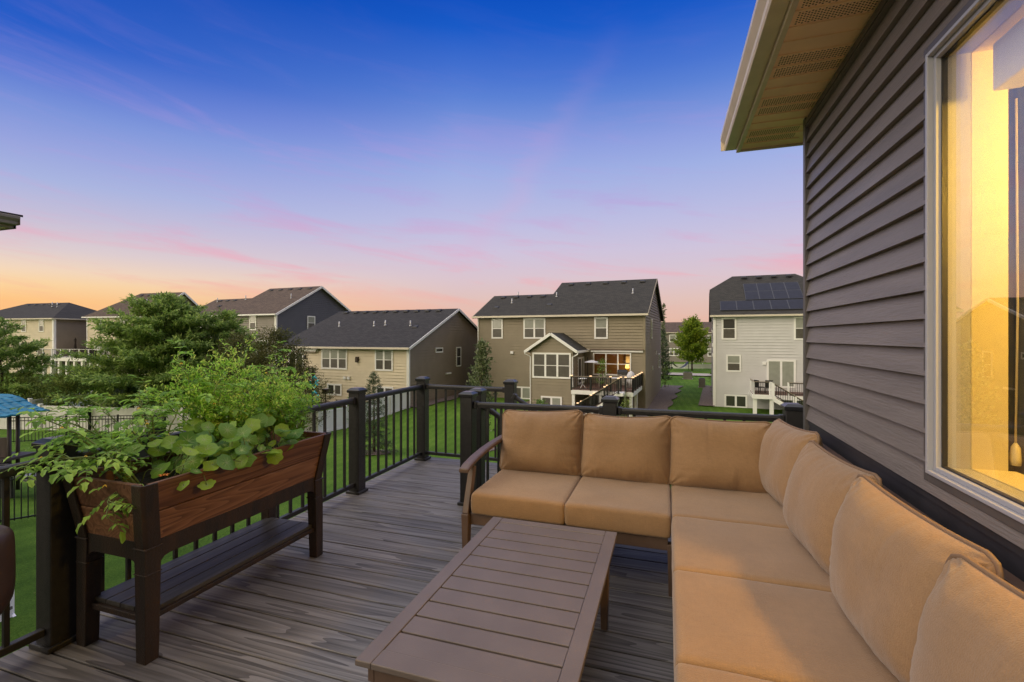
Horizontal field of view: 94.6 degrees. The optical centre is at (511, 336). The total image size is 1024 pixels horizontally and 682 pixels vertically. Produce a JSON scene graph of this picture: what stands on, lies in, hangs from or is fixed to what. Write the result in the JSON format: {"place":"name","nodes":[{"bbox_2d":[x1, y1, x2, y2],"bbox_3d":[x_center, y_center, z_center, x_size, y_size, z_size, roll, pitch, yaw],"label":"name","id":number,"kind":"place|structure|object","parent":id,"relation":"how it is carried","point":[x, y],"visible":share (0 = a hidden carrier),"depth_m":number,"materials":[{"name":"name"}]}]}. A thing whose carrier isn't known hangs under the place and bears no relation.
{"place":"outdoors","nodes":[
{"label":"outdoors","id":0,"kind":"place"},
{"bbox_2d":[0,362,781,657],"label":"lawn","id":1,"kind":"structure","parent":0,"point":[23,620],"depth_m":19.79,"materials":[{"name":"plant"}]},
{"bbox_2d":[0,589,15,621],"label":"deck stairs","id":2,"kind":"structure","parent":1,"relation":"on","point":[12,607],"depth_m":7.17,"materials":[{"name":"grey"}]},
{"bbox_2d":[0,211,22,230],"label":"house","id":3,"kind":"structure","parent":1,"relation":"on","point":[9,221],"depth_m":6.45,"materials":[{"name":"grey"}]},
{"bbox_2d":[0,394,49,498],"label":"playset","id":4,"kind":"object","parent":1,"relation":"on","point":[8,402],"visible":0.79,"depth_m":13.66,"materials":[{"name":"blue plastic"}]},
{"bbox_2d":[0,370,59,403],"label":"light green shrub","id":5,"kind":"object","parent":1,"relation":"on","point":[21,379],"visible":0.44,"depth_m":27.32,"materials":[{"name":"green plant"}]},
{"bbox_2d":[0,316,67,404],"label":"dark tree","id":6,"kind":"object","parent":1,"relation":"on","point":[33,364],"visible":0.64,"depth_m":28.02,"materials":[{"name":"green plant"}]},
{"bbox_2d":[0,302,95,373],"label":"house","id":7,"kind":"structure","parent":1,"relation":"on","point":[61,325],"depth_m":66.74,"materials":[{"name":"beige"}]},
{"bbox_2d":[21,320,26,331],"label":"window","id":8,"kind":"structure","parent":7,"relation":"in","point":[23,322],"depth_m":66.44,"materials":[{"name":"white plastic"}]},
{"bbox_2d":[39,320,43,331],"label":"window","id":9,"kind":"structure","parent":7,"relation":"in","point":[41,322],"depth_m":65.53,"materials":[{"name":"white plastic"}]},
{"bbox_2d":[0,465,96,522],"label":"metal fence","id":10,"kind":"object","parent":1,"relation":"on","point":[21,517],"visible":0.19,"depth_m":11.34,"materials":[{"name":"metal"}]},
{"bbox_2d":[22,370,98,406],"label":"olive shrub","id":11,"kind":"object","parent":1,"relation":"on","point":[72,387],"visible":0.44,"depth_m":27.55,"materials":[{"name":"green plant"}]},
{"bbox_2d":[28,392,93,406],"bbox_3d":[-28.355,4.557,30.000,0.240,2.287,9.039,0,0,-25],"label":"vinyl fence","id":12,"kind":"object","parent":1,"relation":"on","point":[36,401],"visible":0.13,"depth_m":27.04,"materials":[{"name":"plastic"}]},
{"bbox_2d":[41,349,108,374],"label":"raised deck","id":13,"kind":"structure","parent":1,"relation":"on","point":[65,359],"depth_m":62.11,"materials":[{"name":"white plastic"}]},
{"bbox_2d":[77,348,96,357],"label":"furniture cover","id":14,"kind":"object","parent":13,"relation":"on","point":[81,350],"visible":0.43,"depth_m":61.80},
{"bbox_2d":[12,414,165,441],"bbox_3d":[-20.418,4.501,23.000,5.787,1.729,0.084,0,0,-32],"label":"metal fence","id":15,"kind":"object","parent":1,"relation":"on","point":[89,419],"visible":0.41,"depth_m":22.62,"materials":[{"name":"metal"}]},
{"bbox_2d":[77,379,136,407],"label":"light green shrub","id":16,"kind":"object","parent":1,"relation":"on","point":[85,402],"visible":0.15,"depth_m":27.56,"materials":[{"name":"green plant"}]},
{"bbox_2d":[103,388,131,428],"bbox_3d":[-22.127,4.119,26.628,2.235,2.459,2.113,0,0,36],"label":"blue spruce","id":17,"kind":"object","parent":1,"relation":"on","point":[118,390],"visible":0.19,"depth_m":26.46,"materials":[{"name":"green plant"}]},
{"bbox_2d":[44,291,229,426],"bbox_3d":[-21.825,1.354,29.258,9.623,8.384,10.172,0,0,18],"label":"dark tree","id":18,"kind":"object","parent":1,"relation":"on","point":[151,350],"visible":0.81,"depth_m":27.41,"materials":[{"name":"green plant"}]},
{"bbox_2d":[110,414,164,461],"bbox_3d":[-14.385,4.337,18.500,0.085,2.034,13.646,0,0,-31],"label":"metal fence","id":19,"kind":"object","parent":1,"relation":"on","point":[143,453],"visible":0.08,"depth_m":18.91,"materials":[{"name":"metal"}]},
{"bbox_2d":[81,292,198,374],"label":"house","id":20,"kind":"structure","parent":1,"relation":"on","point":[100,314],"depth_m":65.89,"materials":[{"name":"beige"}]},
{"bbox_2d":[0,404,316,432],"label":"vinyl fence","id":21,"kind":"object","parent":1,"relation":"on","point":[115,412],"visible":0.2,"depth_m":25.82,"materials":[{"name":"plastic"}]},
{"bbox_2d":[161,307,279,409],"bbox_3d":[-18.975,1.878,31.106,7.716,7.583,7.495,0,0,18],"label":"dark tree","id":22,"kind":"object","parent":1,"relation":"on","point":[228,318],"visible":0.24,"depth_m":30.28,"materials":[{"name":"green plant"}]},
{"bbox_2d":[198,328,279,418],"bbox_3d":[-15.392,2.554,27.069,5.144,6.047,4.240,0,0,18],"label":"bronze bush","id":23,"kind":"object","parent":1,"relation":"on","point":[241,338],"visible":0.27,"depth_m":26.71,"materials":[{"name":"green plant"}]},
{"bbox_2d":[228,324,317,407],"bbox_3d":[-13.737,2.474,27.048,5.003,6.325,5.672,0,0,18],"label":"bronze bush","id":24,"kind":"object","parent":1,"relation":"on","point":[273,338],"visible":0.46,"depth_m":26.66,"materials":[{"name":"green plant"}]},
{"bbox_2d":[197,286,350,375],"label":"house","id":25,"kind":"structure","parent":1,"relation":"on","point":[297,310],"depth_m":55.70,"materials":[{"name":"grey"}]},
{"bbox_2d":[249,316,256,329],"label":"window","id":26,"kind":"structure","parent":25,"relation":"in","point":[252,319],"depth_m":53.06,"materials":[{"name":"white plastic"}]},
{"bbox_2d":[307,316,314,328],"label":"window","id":27,"kind":"structure","parent":25,"relation":"in","point":[310,319],"depth_m":56.21,"materials":[{"name":"glass"}]},
{"bbox_2d":[260,367,313,383],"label":"raised deck","id":28,"kind":"structure","parent":1,"relation":"on","point":[302,379],"depth_m":37.93,"materials":[{"name":"brown"}]},
{"bbox_2d":[274,356,336,430],"bbox_3d":[-11.617,3.349,26.469,3.759,4.604,3.407,0,0,18],"label":"bronze bush","id":29,"kind":"object","parent":1,"relation":"on","point":[302,364],"visible":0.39,"depth_m":26.44,"materials":[{"name":"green plant"}]},
{"bbox_2d":[309,371,318,404],"bbox_3d":[-10.200,3.631,24.378,0.479,3.727,0.498,0,0,18],"label":"wind spinner","id":30,"kind":"object","parent":1,"relation":"on","point":[314,386],"visible":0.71,"depth_m":24.39,"materials":[{"name":"teal metal"}]},
{"bbox_2d":[321,388,328,402],"bbox_3d":[-10.894,4.344,27.600,0.380,2.548,0.320,0,0,18],"label":"bird feeder","id":31,"kind":"object","parent":1,"relation":"on","point":[326,390],"visible":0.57,"depth_m":27.50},
{"bbox_2d":[317,392,409,431],"bbox_3d":[-9.319,4.812,30.877,0.185,1.849,8.854,0,0,23],"label":"vinyl fence","id":32,"kind":"object","parent":1,"relation":"on","point":[329,422],"visible":0.37,"depth_m":29.00,"materials":[{"name":"plastic"}]},
{"bbox_2d":[366,450,388,454],"bbox_3d":[-6.429,5.398,21.983,1.586,0.122,1.568,0,0,18],"label":"mulch ring","id":33,"kind":"object","parent":1,"relation":"on","point":[375,453],"visible":0.34,"depth_m":21.71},
{"bbox_2d":[282,309,477,405],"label":"house","id":34,"kind":"structure","parent":1,"relation":"on","point":[396,349],"depth_m":38.32,"materials":[{"name":"beige"}]},
{"bbox_2d":[288,352,303,368],"bbox_3d":[-17.862,2.425,39.108,1.670,2.150,0.098,0,0,22],"label":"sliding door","id":35,"kind":"structure","parent":34,"relation":"in","point":[289,352],"depth_m":39.02,"materials":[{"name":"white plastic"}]},
{"bbox_2d":[321,349,347,369],"bbox_3d":[-14.135,1.780,37.587,2.600,1.680,0.098,0,0,22],"label":"window","id":36,"kind":"structure","parent":34,"relation":"in","point":[330,358],"depth_m":37.54,"materials":[{"name":"white plastic"}]},
{"bbox_2d":[327,383,341,395],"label":"window","id":37,"kind":"structure","parent":34,"relation":"in","point":[337,388],"depth_m":37.50,"materials":[{"name":"white plastic"}]},
{"bbox_2d":[375,350,392,370],"bbox_3d":[-9.691,1.785,35.774,1.660,1.670,0.098,0,0,22],"label":"window","id":38,"kind":"structure","parent":34,"relation":"in","point":[383,358],"depth_m":35.72,"materials":[{"name":"white plastic"}]},
{"bbox_2d":[376,386,393,397],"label":"window","id":39,"kind":"structure","parent":34,"relation":"in","point":[383,387],"depth_m":35.69,"materials":[{"name":"white plastic"}]},
{"bbox_2d":[435,347,442,352],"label":"window","id":40,"kind":"structure","parent":34,"relation":"in","point":[437,350],"depth_m":38.88,"materials":[{"name":"white plastic"}]},
{"bbox_2d":[456,347,460,366],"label":"window","id":41,"kind":"structure","parent":34,"relation":"in","point":[458,349],"depth_m":41.91,"materials":[{"name":"glass"}]},
{"bbox_2d":[366,371,397,453],"bbox_3d":[-6.438,3.590,22.022,2.122,4.037,2.048,0,0,-33],"label":"young spruce","id":42,"kind":"object","parent":1,"relation":"on","point":[373,423],"visible":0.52,"depth_m":21.93,"materials":[{"name":"green plant"}]},
{"bbox_2d":[410,394,457,406],"bbox_3d":[-4.286,5.167,41.441,1.347,0.088,14.734,0,0,22],"label":"gravel bed","id":43,"kind":"object","parent":1,"relation":"on","point":[441,399],"visible":0.29,"depth_m":38.52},
{"bbox_2d":[466,337,498,430],"bbox_3d":[-1.524,2.844,23.558,1.690,5.620,1.705,0,0,18],"label":"young tree","id":44,"kind":"object","parent":1,"relation":"on","point":[480,361],"visible":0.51,"depth_m":23.48,"materials":[{"name":"green plant"}]},
{"bbox_2d":[536,398,547,404],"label":"green shrub","id":45,"kind":"object","parent":1,"relation":"on","point":[538,400],"visible":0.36,"depth_m":30.68,"materials":[{"name":"green plant"}]},
{"bbox_2d":[472,279,663,408],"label":"house","id":46,"kind":"structure","parent":1,"relation":"on","point":[544,346],"depth_m":38.59,"materials":[{"name":"beige"}]},
{"bbox_2d":[491,319,502,338],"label":"window","id":47,"kind":"structure","parent":46,"relation":"in","point":[496,324],"depth_m":40.29,"materials":[{"name":"glass"}]},
{"bbox_2d":[517,386,529,398],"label":"window","id":48,"kind":"structure","parent":46,"relation":"in","point":[522,392],"depth_m":39.39,"materials":[{"name":"white plastic"}]},
{"bbox_2d":[523,318,545,338],"bbox_3d":[1.852,-0.650,39.057,1.920,1.700,0.098,0,0,22],"label":"window","id":49,"kind":"structure","parent":46,"relation":"in","point":[533,328],"depth_m":39.00,"materials":[{"name":"glass"}]},
{"bbox_2d":[532,352,570,378],"bbox_3d":[2.928,2.170,35.053,2.990,1.900,0.098,0,0,22],"label":"window","id":50,"kind":"structure","parent":46,"relation":"in","point":[544,365],"depth_m":35.02,"materials":[{"name":"white plastic"}]},
{"bbox_2d":[541,396,561,404],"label":"window","id":51,"kind":"structure","parent":46,"relation":"in","point":[550,400],"depth_m":34.99,"materials":[{"name":"white plastic"}]},
{"bbox_2d":[578,356,583,384],"bbox_3d":[5.312,2.630,36.472,0.098,2.060,1.850,0,0,22],"label":"sliding door","id":52,"kind":"structure","parent":46,"relation":"in","point":[580,359],"depth_m":36.24,"materials":[{"name":"glass"}]},
{"bbox_2d":[594,317,607,338],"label":"window","id":53,"kind":"structure","parent":46,"relation":"in","point":[600,323],"depth_m":36.93,"materials":[{"name":"glass"}]},
{"bbox_2d":[593,353,630,375],"bbox_3d":[7.751,2.155,36.676,2.940,1.750,0.148,0,0,22],"label":"window","id":54,"kind":"structure","parent":46,"relation":"in","point":[617,364],"depth_m":36.65,"materials":[{"name":"white plastic"}]},
{"bbox_2d":[598,395,625,407],"bbox_3d":[7.444,5.000,36.775,2.800,1.600,0.098,0,0,22],"label":"window","id":55,"kind":"structure","parent":46,"relation":"in","point":[621,397],"depth_m":36.37,"materials":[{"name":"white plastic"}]},
{"bbox_2d":[651,319,652,338],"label":"window","id":56,"kind":"structure","parent":46,"relation":"in","point":[651,319],"depth_m":40.06,"materials":[{"name":"glass"}]},
{"bbox_2d":[527,401,649,416],"bbox_3d":[5.273,5.423,34.772,9.686,0.552,5.850,0,0,24],"label":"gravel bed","id":57,"kind":"object","parent":1,"relation":"on","point":[528,402],"visible":0.05,"depth_m":33.30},
{"bbox_2d":[570,372,642,416],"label":"raised deck","id":58,"kind":"structure","parent":57,"relation":"on","point":[590,387],"depth_m":32.65,"materials":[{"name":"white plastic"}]},
{"bbox_2d":[586,357,597,375],"bbox_3d":[5.898,2.625,34.963,1.146,2.150,1.146,0,0,45],"label":"patio umbrella","id":59,"kind":"object","parent":58,"relation":"on","point":[590,361],"visible":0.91,"depth_m":34.84,"materials":[{"name":"grey"}]},
{"bbox_2d":[594,357,608,387],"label":"green shrub","id":60,"kind":"object","parent":58,"relation":"on","point":[602,369],"visible":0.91,"depth_m":32.98,"materials":[{"name":"green plant"}]},
{"bbox_2d":[617,370,627,384],"bbox_3d":[8.201,3.040,35.050,0.700,1.120,0.500,0,0,22],"label":"grill","id":61,"kind":"object","parent":58,"relation":"on","point":[623,373],"visible":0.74,"depth_m":34.81,"materials":[{"name":"grey"}]},
{"bbox_2d":[627,371,634,387],"bbox_3d":[8.604,3.110,34.183,0.660,1.180,0.660,0,0,22],"label":"furniture cover","id":62,"kind":"object","parent":58,"relation":"on","point":[630,374],"visible":0.68,"depth_m":33.97,"materials":[{"name":"grey"}]},
{"bbox_2d":[577,377,625,414],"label":"deck stairs","id":63,"kind":"structure","parent":1,"relation":"on","point":[593,399],"depth_m":31.34,"materials":[{"name":"white"}]},
{"bbox_2d":[619,398,633,416],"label":"olive shrub","id":64,"kind":"object","parent":1,"relation":"on","point":[625,403],"visible":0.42,"depth_m":28.40,"materials":[{"name":"green plant"}]},
{"bbox_2d":[661,303,666,372],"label":"pale poplar","id":65,"kind":"object","parent":1,"relation":"on","point":[663,322],"visible":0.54,"depth_m":65.92,"materials":[{"name":"green plant"}]},
{"bbox_2d":[647,385,681,409],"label":"gravel bed","id":66,"kind":"object","parent":1,"relation":"on","point":[664,397],"visible":0.84,"depth_m":42.76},
{"bbox_2d":[661,366,671,386],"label":"olive shrub","id":67,"kind":"object","parent":66,"relation":"on","point":[665,374],"visible":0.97,"depth_m":49.99,"materials":[{"name":"green plant"}]},
{"bbox_2d":[661,328,673,378],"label":"dark spruce","id":68,"kind":"object","parent":1,"relation":"on","point":[666,357],"visible":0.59,"depth_m":57.76,"materials":[{"name":"green plant"}]},
{"bbox_2d":[661,322,711,362],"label":"house","id":69,"kind":"structure","parent":1,"relation":"on","point":[671,329],"depth_m":95.79,"materials":[{"name":"grey"}]},
{"bbox_2d":[669,335,675,341],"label":"window","id":70,"kind":"structure","parent":69,"relation":"in","point":[671,337],"depth_m":95.78,"materials":[{"name":"glass"}]},
{"bbox_2d":[669,348,678,355],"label":"window","id":71,"kind":"structure","parent":69,"relation":"in","point":[672,354],"depth_m":95.73,"materials":[{"name":"glass"}]},
{"bbox_2d":[682,372,692,379],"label":"air conditioner","id":72,"kind":"object","parent":1,"relation":"on","point":[687,375],"visible":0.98,"depth_m":57.54,"materials":[{"name":"grey"}]},
{"bbox_2d":[671,314,710,370],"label":"lime green tree","id":73,"kind":"object","parent":1,"relation":"on","point":[691,343],"visible":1,"depth_m":71.03,"materials":[{"name":"green plant"}]},
{"bbox_2d":[670,363,711,368],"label":"vinyl fence","id":74,"kind":"object","parent":1,"relation":"on","point":[702,366],"visible":0.37,"depth_m":75.99,"materials":[{"name":"plastic"}]},
{"bbox_2d":[698,378,704,387],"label":"air conditioner","id":75,"kind":"object","parent":1,"relation":"on","point":[701,382],"visible":0.98,"depth_m":49.73,"materials":[{"name":"grey"}]},
{"bbox_2d":[698,385,714,405],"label":"gravel bed","id":76,"kind":"object","parent":1,"relation":"on","point":[706,398],"visible":0.86,"depth_m":42.58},
{"bbox_2d":[709,274,802,409],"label":"house","id":77,"kind":"structure","parent":1,"relation":"on","point":[756,321],"depth_m":37.76,"materials":[{"name":"grey"}]},
{"bbox_2d":[722,317,736,339],"bbox_3d":[17.490,-0.615,38.075,1.090,1.790,0.098,0,0,22],"label":"window","id":78,"kind":"structure","parent":77,"relation":"in","point":[729,325],"depth_m":38.03,"materials":[{"name":"glass"}]},
{"bbox_2d":[726,354,740,371],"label":"window","id":79,"kind":"structure","parent":77,"relation":"in","point":[733,362],"depth_m":37.92,"materials":[{"name":"white plastic"}]},
{"bbox_2d":[724,394,746,407],"bbox_3d":[17.944,5.205,37.890,1.660,1.050,0.098,0,0,22],"label":"window","id":80,"kind":"structure","parent":77,"relation":"in","point":[730,400],"depth_m":37.85,"materials":[{"name":"white plastic"}]},
{"bbox_2d":[767,359,795,387],"bbox_3d":[20.897,2.910,36.685,1.970,2.180,0.098,0,0,22],"label":"sliding door","id":81,"kind":"structure","parent":77,"relation":"in","point":[781,372],"depth_m":36.62,"materials":[{"name":"glass"}]},
{"bbox_2d":[794,317,802,339],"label":"window","id":82,"kind":"structure","parent":77,"relation":"in","point":[798,321],"depth_m":36.22,"materials":[{"name":"glass"}]},
{"bbox_2d":[749,378,802,414],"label":"raised deck","id":83,"kind":"structure","parent":1,"relation":"on","point":[754,394],"depth_m":34.76,"materials":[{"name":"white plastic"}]},
{"bbox_2d":[754,380,764,392],"bbox_3d":[18.829,3.806,35.950,0.548,0.952,0.568,0,0,-8],"label":"patio chair","id":84,"kind":"object","parent":83,"relation":"on","point":[757,385],"visible":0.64,"depth_m":35.74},
{"bbox_2d":[765,380,772,391],"bbox_3d":[19.356,3.806,35.521,0.555,0.952,0.537,0,0,22],"label":"patio chair","id":85,"kind":"object","parent":83,"relation":"on","point":[768,383],"visible":0.46,"depth_m":35.76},
{"bbox_2d":[771,382,802,404],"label":"deck stairs","id":86,"kind":"structure","parent":1,"relation":"on","point":[779,402],"depth_m":33.57,"materials":[{"name":"white"}]},
{"bbox_2d":[721,0,1023,581],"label":"house","id":87,"kind":"structure","parent":1,"relation":"on","point":[901,122],"depth_m":1.79,"materials":[{"name":"grey"}]},
{"bbox_2d":[925,0,1023,523],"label":"window","id":88,"kind":"structure","parent":87,"relation":"in","point":[970,71],"depth_m":1.60,"materials":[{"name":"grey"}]},
{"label":"deck frame","id":89,"kind":"structure","parent":1,"relation":"on","visible":0},
{"bbox_2d":[0,457,673,681],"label":"deck floor","id":90,"kind":"structure","parent":89,"relation":"on","point":[392,548],"depth_m":2.58,"materials":[{"name":"wood"}]},
{"bbox_2d":[0,525,15,614],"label":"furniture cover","id":91,"kind":"object","parent":90,"relation":"on","point":[7,563],"visible":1,"depth_m":1.84,"materials":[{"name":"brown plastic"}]},
{"bbox_2d":[61,431,330,664],"bbox_3d":[-1.711,1.084,2.776,0.564,0.833,1.254,0,0,18],"label":"raised planter","id":92,"kind":"object","parent":90,"relation":"on","point":[164,518],"visible":0.82,"depth_m":2.38,"materials":[{"name":"brown wood"}]},
{"bbox_2d":[0,398,151,543],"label":"tomato plant","id":93,"kind":"object","parent":92,"relation":"on","point":[68,473],"visible":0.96,"depth_m":2.18,"materials":[{"name":"green plant"}]},
{"bbox_2d":[64,374,204,472],"bbox_3d":[-2.043,0.474,2.581,0.560,0.539,0.551,0,0,6],"label":"tomato plant","id":94,"kind":"object","parent":92,"relation":"on","point":[141,420],"visible":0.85,"depth_m":2.54,"materials":[{"name":"green plant"}]},
{"bbox_2d":[114,422,251,490],"bbox_3d":[-1.701,0.614,2.481,0.504,0.286,0.522,0,0,18],"label":"nasturtium","id":95,"kind":"object","parent":92,"relation":"on","point":[193,448],"visible":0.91,"depth_m":2.44,"materials":[{"name":"green plant"}]},
{"bbox_2d":[120,331,287,453],"bbox_3d":[-1.792,0.354,2.811,0.529,0.777,0.765,0,0,27],"label":"bolted herb","id":96,"kind":"object","parent":92,"relation":"on","point":[196,400],"visible":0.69,"depth_m":2.85,"materials":[{"name":"green plant"}]},
{"bbox_2d":[160,340,267,460],"bbox_3d":[-1.823,0.382,2.850,0.543,0.722,0.522,0,0,18],"label":"tomato plant","id":97,"kind":"object","parent":92,"relation":"on","point":[207,399],"visible":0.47,"depth_m":2.78,"materials":[{"name":"green plant"}]},
{"bbox_2d":[183,411,303,468],"bbox_3d":[-1.586,0.603,2.803,0.529,0.279,0.516,0,0,18],"label":"nasturtium","id":98,"kind":"object","parent":92,"relation":"on","point":[258,423],"visible":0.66,"depth_m":2.77,"materials":[{"name":"green plant"}]},
{"bbox_2d":[240,341,319,446],"bbox_3d":[-1.602,0.387,3.250,0.495,0.711,0.503,0,0,18],"label":"tomato plant","id":99,"kind":"object","parent":92,"relation":"on","point":[283,377],"visible":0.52,"depth_m":3.21,"materials":[{"name":"green plant"}]},
{"bbox_2d":[239,356,321,447],"bbox_3d":[-1.603,0.440,3.287,0.546,0.605,0.680,0,0,18],"label":"bolted herb","id":100,"kind":"object","parent":92,"relation":"on","point":[291,394],"visible":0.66,"depth_m":3.23,"materials":[{"name":"green plant"}]},
{"bbox_2d":[272,398,309,440],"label":"plant","id":101,"kind":"object","parent":92,"relation":"on","point":[297,419],"visible":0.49,"depth_m":3.09,"materials":[{"name":"green plant"}]},
{"bbox_2d":[281,396,316,439],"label":"plant","id":102,"kind":"object","parent":92,"relation":"on","point":[303,415],"visible":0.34,"depth_m":3.21,"materials":[{"name":"green plant"}]},
{"bbox_2d":[0,376,517,657],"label":"deck railing","id":103,"kind":"object","parent":90,"relation":"on","point":[55,630],"visible":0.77,"depth_m":2.33,"materials":[{"name":"metal"}]},
{"bbox_2d":[355,517,616,681],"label":"coffee table","id":104,"kind":"object","parent":90,"relation":"on","point":[497,599],"visible":1,"depth_m":1.85,"materials":[{"name":"wood"}]},
{"bbox_2d":[457,391,802,505],"bbox_3d":[0.841,0.997,3.869,2.727,1.006,0.180,0,0,17],"label":"deck railing","id":105,"kind":"object","parent":90,"relation":"on","point":[792,414],"visible":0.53,"depth_m":3.98,"materials":[{"name":"metal"}]},
{"bbox_2d":[459,409,1023,681],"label":"sectional sofa","id":106,"kind":"object","parent":90,"relation":"on","point":[795,554],"visible":1,"depth_m":1.97,"materials":[{"name":"beige fabric"}]},
{"bbox_2d":[0,0,802,326],"label":"sky","id":107,"kind":"structure","parent":0,"point":[378,155],"materials":[{"name":"blue"}]},
{"bbox_2d":[671,362,688,369],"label":"hammock","id":108,"kind":"object","parent":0,"point":[685,364],"visible":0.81,"depth_m":73.48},
{"bbox_2d":[668,372,710,375],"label":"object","id":109,"kind":"object","parent":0,"point":[697,374],"depth_m":63.04,"materials":[{"name":"stone"}]},
{"bbox_3d":[1.798,2.950,4.251,3.950,2.860,1.040,0,0,18],"label":"deck stairs","id":110,"kind":"object","parent":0,"visible":0},
{"bbox_2d":[511,393,536,410],"bbox_3d":[1.113,1.824,4.919,2.343,2.372,0.152,0,0,18],"label":"stair railing","id":111,"kind":"object","parent":110,"relation":"on","point":[516,398],"visible":0.16,"depth_m":5.24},
{"bbox_2d":[469,388,581,488],"bbox_3d":[0.780,1.752,4.134,2.482,2.516,0.152,0,0,18],"label":"stair railing","id":112,"kind":"object","parent":110,"relation":"attached to","point":[480,443],"visible":0.18,"depth_m":4.44,"materials":[{"name":"metal"}]}
]}

